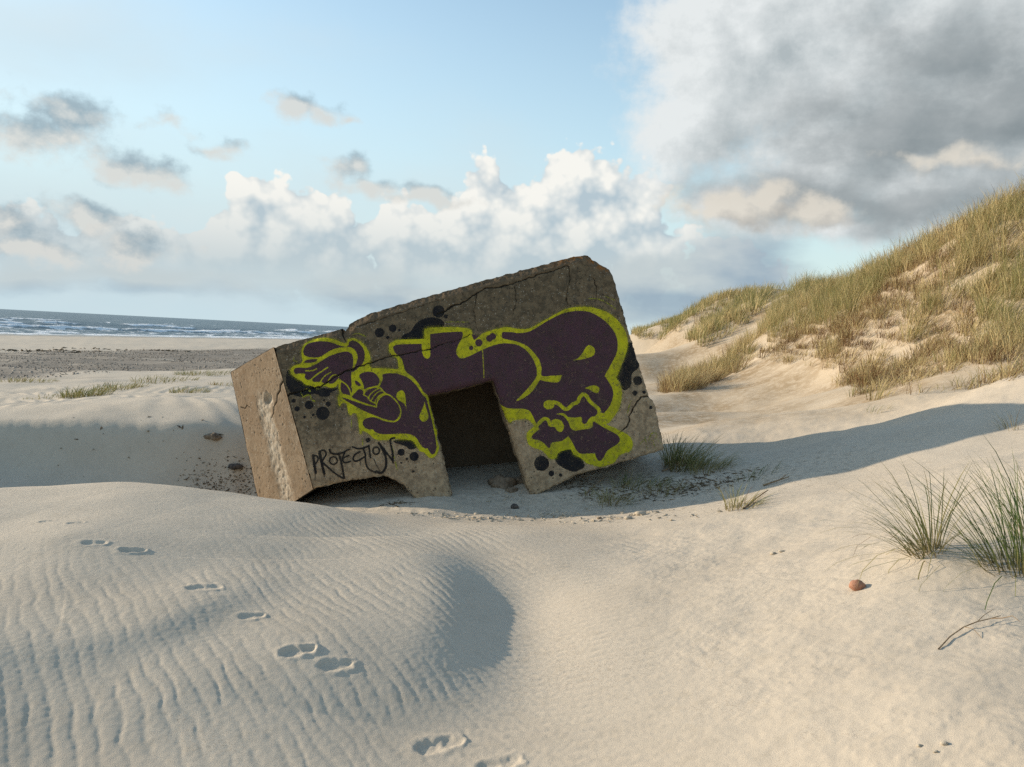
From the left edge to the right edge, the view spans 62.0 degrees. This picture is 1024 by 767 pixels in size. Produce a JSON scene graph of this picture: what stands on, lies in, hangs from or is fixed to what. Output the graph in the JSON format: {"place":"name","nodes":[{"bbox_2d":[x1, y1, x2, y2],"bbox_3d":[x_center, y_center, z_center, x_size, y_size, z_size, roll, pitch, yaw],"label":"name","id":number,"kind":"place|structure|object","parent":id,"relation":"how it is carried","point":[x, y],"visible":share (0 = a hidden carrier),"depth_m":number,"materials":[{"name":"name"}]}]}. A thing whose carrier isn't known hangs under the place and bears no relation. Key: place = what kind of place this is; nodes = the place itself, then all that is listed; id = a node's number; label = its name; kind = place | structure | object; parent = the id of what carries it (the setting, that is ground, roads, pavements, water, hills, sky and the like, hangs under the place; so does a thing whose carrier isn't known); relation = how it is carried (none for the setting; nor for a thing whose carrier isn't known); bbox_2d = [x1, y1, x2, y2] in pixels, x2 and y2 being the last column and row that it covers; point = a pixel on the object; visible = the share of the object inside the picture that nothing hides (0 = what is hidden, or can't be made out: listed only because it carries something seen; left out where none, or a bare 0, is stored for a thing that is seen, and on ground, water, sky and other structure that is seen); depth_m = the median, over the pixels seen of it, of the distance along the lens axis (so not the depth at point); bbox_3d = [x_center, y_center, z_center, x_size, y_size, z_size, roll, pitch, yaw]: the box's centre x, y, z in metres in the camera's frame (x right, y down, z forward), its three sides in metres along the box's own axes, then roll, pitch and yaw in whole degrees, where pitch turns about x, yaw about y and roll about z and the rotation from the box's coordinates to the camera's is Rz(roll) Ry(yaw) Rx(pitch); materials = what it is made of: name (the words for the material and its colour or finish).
{"place":"outdoors","nodes":[
{"label":"outdoors","id":0,"kind":"place"},
{"bbox_2d":[0,309,347,338],"bbox_3d":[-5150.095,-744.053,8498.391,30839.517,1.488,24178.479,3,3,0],"label":"sea","id":1,"kind":"structure","parent":0,"point":[26,322],"depth_m":330.64,"materials":[{"name":"liquid"}]},
{"bbox_2d":[0,204,1023,766],"bbox_3d":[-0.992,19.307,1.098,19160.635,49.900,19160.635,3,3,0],"label":"sand ground","id":2,"kind":"structure","parent":0,"point":[154,612],"depth_m":5.78,"materials":[{"name":"beige sand"}]},
{"bbox_2d":[0,376,58,382],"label":"grass tuft","id":3,"kind":"object","parent":2,"relation":"on","point":[24,380],"visible":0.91,"depth_m":28.51,"materials":[{"name":"green plant"}]},
{"bbox_2d":[23,393,64,399],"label":"grass tuft","id":4,"kind":"object","parent":2,"relation":"on","point":[43,398],"visible":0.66,"depth_m":20.50,"materials":[{"name":"green plant"}]},
{"bbox_2d":[56,384,118,398],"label":"grass tuft","id":5,"kind":"object","parent":2,"relation":"on","point":[80,392],"visible":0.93,"depth_m":20.61,"materials":[{"name":"green plant"}]},
{"bbox_2d":[88,380,150,391],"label":"grass tuft","id":6,"kind":"object","parent":2,"relation":"on","point":[131,386],"visible":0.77,"depth_m":24.38,"materials":[{"name":"plant"}]},
{"bbox_2d":[0,347,254,353],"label":"wrack line","id":7,"kind":"object","parent":2,"relation":"on","point":[26,350],"visible":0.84,"depth_m":70.95,"materials":[{"name":"black plant"}]},
{"bbox_2d":[0,349,263,378],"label":"shingle","id":8,"kind":"object","parent":2,"relation":"on","point":[97,365],"visible":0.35,"depth_m":53.16,"materials":[{"name":"stone"}]},
{"bbox_2d":[73,416,222,479],"bbox_3d":[-5.993,1.018,13.826,2.569,0.926,0.948,3,3,0],"label":"scattered weed","id":9,"kind":"object","parent":2,"relation":"on","point":[148,430],"visible":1,"depth_m":13.86,"materials":[{"name":"brown plant"}]},
{"bbox_2d":[130,375,199,383],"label":"grass tuft","id":10,"kind":"object","parent":2,"relation":"on","point":[196,378],"visible":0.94,"depth_m":30.53,"materials":[{"name":"plant"}]},
{"bbox_2d":[169,386,213,392],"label":"grass tuft","id":11,"kind":"object","parent":2,"relation":"on","point":[191,391],"visible":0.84,"depth_m":23.09,"materials":[{"name":"plant"}]},
{"bbox_2d":[174,368,230,375],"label":"grass tuft","id":12,"kind":"object","parent":2,"relation":"on","point":[196,373],"visible":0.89,"depth_m":36.02,"materials":[{"name":"green plant"}]},
{"bbox_2d":[203,432,221,440],"bbox_3d":[-4.877,0.865,13.887,0.314,0.144,0.148,3,3,0],"label":"concrete lump","id":13,"kind":"object","parent":2,"relation":"on","point":[213,436],"visible":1,"depth_m":13.84,"materials":[{"name":"grey concrete"}]},
{"bbox_2d":[178,449,255,494],"bbox_3d":[-4.571,1.458,13.631,1.468,0.812,0.593,2,3,-8],"label":"dry seaweed","id":14,"kind":"object","parent":2,"relation":"on","point":[242,486],"visible":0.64,"depth_m":13.62,"materials":[{"name":"brown plant"}]},
{"bbox_2d":[227,463,243,469],"bbox_3d":[-4.454,1.338,13.738,0.249,0.111,0.167,3,3,0],"label":"stone","id":15,"kind":"object","parent":2,"relation":"on","point":[236,466],"visible":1,"depth_m":13.69,"materials":[{"name":"stone"}]},
{"bbox_2d":[61,416,722,523],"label":"sand crumbs","id":16,"kind":"object","parent":2,"relation":"on","point":[563,515],"visible":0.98,"depth_m":9.66,"materials":[{"name":"beige sand"}]},
{"bbox_2d":[230,255,663,500],"bbox_3d":[-0.829,0.605,12.402,6.216,4.857,3.720,3,3,0],"label":"bunker","id":17,"kind":"object","parent":2,"relation":"on","point":[535,373],"visible":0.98,"depth_m":10.84,"materials":[{"name":"concrete"}]},
{"bbox_2d":[488,475,516,489],"bbox_3d":[-0.136,1.308,11.168,0.369,0.217,0.258,4,3,21],"label":"concrete lump","id":18,"kind":"object","parent":2,"relation":"on","point":[500,481],"visible":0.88,"depth_m":11.10,"materials":[{"name":"grey concrete"}]},
{"bbox_2d":[505,486,517,492],"bbox_3d":[0.000,1.375,10.976,0.147,0.103,0.137,5,4,29],"label":"concrete lump","id":19,"kind":"object","parent":2,"relation":"on","point":[512,489],"visible":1,"depth_m":10.95,"materials":[{"name":"grey concrete"}]},
{"bbox_2d":[511,504,518,508],"bbox_3d":[0.034,1.480,10.238,0.101,0.076,0.075,3,3,0],"label":"stone","id":20,"kind":"object","parent":2,"relation":"on","point":[514,506],"visible":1,"depth_m":10.21,"materials":[{"name":"grey stone"}]},
{"bbox_2d":[512,475,522,483],"bbox_3d":[0.085,1.288,11.261,0.262,0.149,0.175,3,3,0],"label":"concrete lump","id":21,"kind":"object","parent":2,"relation":"on","point":[519,480],"visible":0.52,"depth_m":11.20,"materials":[{"name":"grey concrete"}]},
{"bbox_2d":[380,463,767,506],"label":"plant litter","id":22,"kind":"object","parent":2,"relation":"on","point":[643,493],"visible":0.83,"depth_m":10.48,"materials":[{"name":"brown plant"}]},
{"bbox_2d":[581,487,602,499],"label":"grass tuft","id":23,"kind":"object","parent":2,"relation":"on","point":[592,492],"visible":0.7,"depth_m":10.54,"materials":[{"name":"plant"}]},
{"bbox_2d":[587,483,646,509],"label":"grass tuft","id":24,"kind":"object","parent":2,"relation":"on","point":[610,499],"visible":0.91,"depth_m":10.14,"materials":[{"name":"plant"}]},
{"bbox_2d":[635,511,645,515],"bbox_3d":[1.388,1.405,9.194,0.121,0.063,0.082,3,3,0],"label":"pebble","id":25,"kind":"object","parent":2,"relation":"on","point":[637,513],"visible":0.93,"depth_m":9.16,"materials":[{"name":"beige stone"}]},
{"bbox_2d":[607,469,678,491],"bbox_3d":[1.677,1.320,10.848,1.063,0.487,0.837,3,3,0],"label":"grass tuft","id":26,"kind":"object","parent":2,"relation":"on","point":[629,481],"visible":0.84,"depth_m":10.86,"materials":[{"name":"green plant"}]},
{"bbox_2d":[640,476,705,496],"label":"grass tuft","id":27,"kind":"object","parent":2,"relation":"on","point":[674,491],"visible":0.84,"depth_m":10.46,"materials":[{"name":"green plant"}]},
{"bbox_2d":[662,460,689,471],"bbox_3d":[2.207,1.109,11.418,0.417,0.147,0.162,3,3,0],"label":"stick","id":28,"kind":"object","parent":2,"relation":"on","point":[663,470],"visible":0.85,"depth_m":11.40,"materials":[{"name":"wood"}]},
{"bbox_2d":[647,429,732,474],"bbox_3d":[2.368,1.024,11.501,1.307,0.916,1.397,5,4,26],"label":"grass tuft","id":29,"kind":"object","parent":2,"relation":"on","point":[676,457],"visible":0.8,"depth_m":11.49,"materials":[{"name":"green plant"}]},
{"bbox_2d":[629,281,783,346],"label":"dune grass","id":30,"kind":"structure","parent":2,"relation":"on","point":[713,322],"depth_m":61.75,"materials":[{"name":"plant"}]},
{"bbox_2d":[681,447,743,476],"bbox_3d":[2.642,1.071,11.066,1.131,0.563,1.012,1,4,-34],"label":"grass tuft","id":31,"kind":"object","parent":2,"relation":"on","point":[714,469],"visible":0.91,"depth_m":11.10,"materials":[{"name":"green plant"}]},
{"bbox_2d":[715,484,777,510],"bbox_3d":[2.369,1.191,8.566,0.732,0.463,0.760,3,3,0],"label":"grass tuft","id":32,"kind":"object","parent":2,"relation":"on","point":[736,502],"visible":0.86,"depth_m":8.57,"materials":[{"name":"plant"}]},
{"bbox_2d":[743,490,767,508],"bbox_3d":[2.496,1.173,8.672,0.057,0.145,0.602,6,4,41],"label":"stick","id":33,"kind":"object","parent":2,"relation":"on","point":[747,505],"visible":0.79,"depth_m":8.64,"materials":[{"name":"wood"}]},
{"bbox_2d":[725,462,786,483],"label":"grass tuft","id":34,"kind":"object","parent":2,"relation":"on","point":[756,473],"visible":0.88,"depth_m":10.03,"materials":[{"name":"green plant"}]},
{"bbox_2d":[763,474,788,485],"bbox_3d":[2.936,1.079,9.467,0.282,0.153,0.058,3,3,7],"label":"stick","id":35,"kind":"object","parent":2,"relation":"on","point":[775,480],"visible":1,"depth_m":9.46,"materials":[{"name":"brown wood"}]},
{"bbox_2d":[653,171,1023,400],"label":"dune grass","id":36,"kind":"structure","parent":2,"relation":"on","point":[836,293],"depth_m":23.94,"materials":[{"name":"plant"}]},
{"bbox_2d":[849,579,865,590],"bbox_3d":[2.155,1.261,5.323,0.102,0.078,0.081,3,3,0],"label":"stone","id":37,"kind":"object","parent":2,"relation":"on","point":[854,585],"visible":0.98,"depth_m":5.29,"materials":[{"name":"orange stone"}]},
{"bbox_2d":[845,382,876,396],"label":"grass tuft","id":38,"kind":"object","parent":2,"relation":"on","point":[856,391],"visible":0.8,"depth_m":18.17,"materials":[{"name":"beige plant"}]},
{"bbox_2d":[844,365,892,386],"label":"grass tuft","id":39,"kind":"object","parent":2,"relation":"on","point":[864,371],"visible":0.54,"depth_m":19.10,"materials":[{"name":"plant"}]},
{"bbox_2d":[761,247,1023,394],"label":"dead dune grass","id":40,"kind":"structure","parent":2,"relation":"on","point":[1004,373],"depth_m":19.61,"materials":[{"name":"beige plant"}]},
{"bbox_2d":[813,460,1002,582],"bbox_3d":[2.550,1.114,5.526,1.373,1.330,1.177,3,3,0],"label":"grass tuft","id":41,"kind":"object","parent":2,"relation":"on","point":[921,546],"visible":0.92,"depth_m":5.45,"materials":[{"name":"green plant"}]},
{"bbox_2d":[855,433,1023,608],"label":"grass tuft","id":42,"kind":"object","parent":2,"relation":"on","point":[1016,553],"visible":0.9,"depth_m":5.19,"materials":[{"name":"green plant"}]},
{"bbox_2d":[940,741,947,745],"bbox_3d":[1.703,1.417,3.357,0.031,0.018,0.024,3,3,0],"label":"shell","id":43,"kind":"object","parent":2,"relation":"on","point":[945,743],"visible":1,"depth_m":3.35},
{"bbox_2d":[951,376,979,386],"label":"grass tuft","id":44,"kind":"object","parent":2,"relation":"on","point":[963,381],"visible":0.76,"depth_m":15.24,"materials":[{"name":"beige plant"}]},
{"bbox_2d":[938,609,1018,649],"bbox_3d":[2.353,1.256,4.403,0.453,0.163,0.235,3,3,-6],"label":"dry twig","id":45,"kind":"object","parent":2,"relation":"on","point":[979,620],"visible":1,"depth_m":4.42,"materials":[{"name":"brown wood"}]},
{"bbox_2d":[952,453,1023,535],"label":"grass tuft","id":46,"kind":"object","parent":2,"relation":"on","point":[1020,502],"visible":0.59,"depth_m":5.68,"materials":[{"name":"green plant"}]},
{"bbox_2d":[989,406,1021,429],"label":"grass tuft","id":47,"kind":"object","parent":2,"relation":"on","point":[1005,427],"visible":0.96,"depth_m":9.44,"materials":[{"name":"beige plant"}]},
{"bbox_2d":[0,0,1023,334],"label":"sky","id":48,"kind":"structure","parent":0,"point":[305,162],"materials":[{"name":"blue"}]}
]}

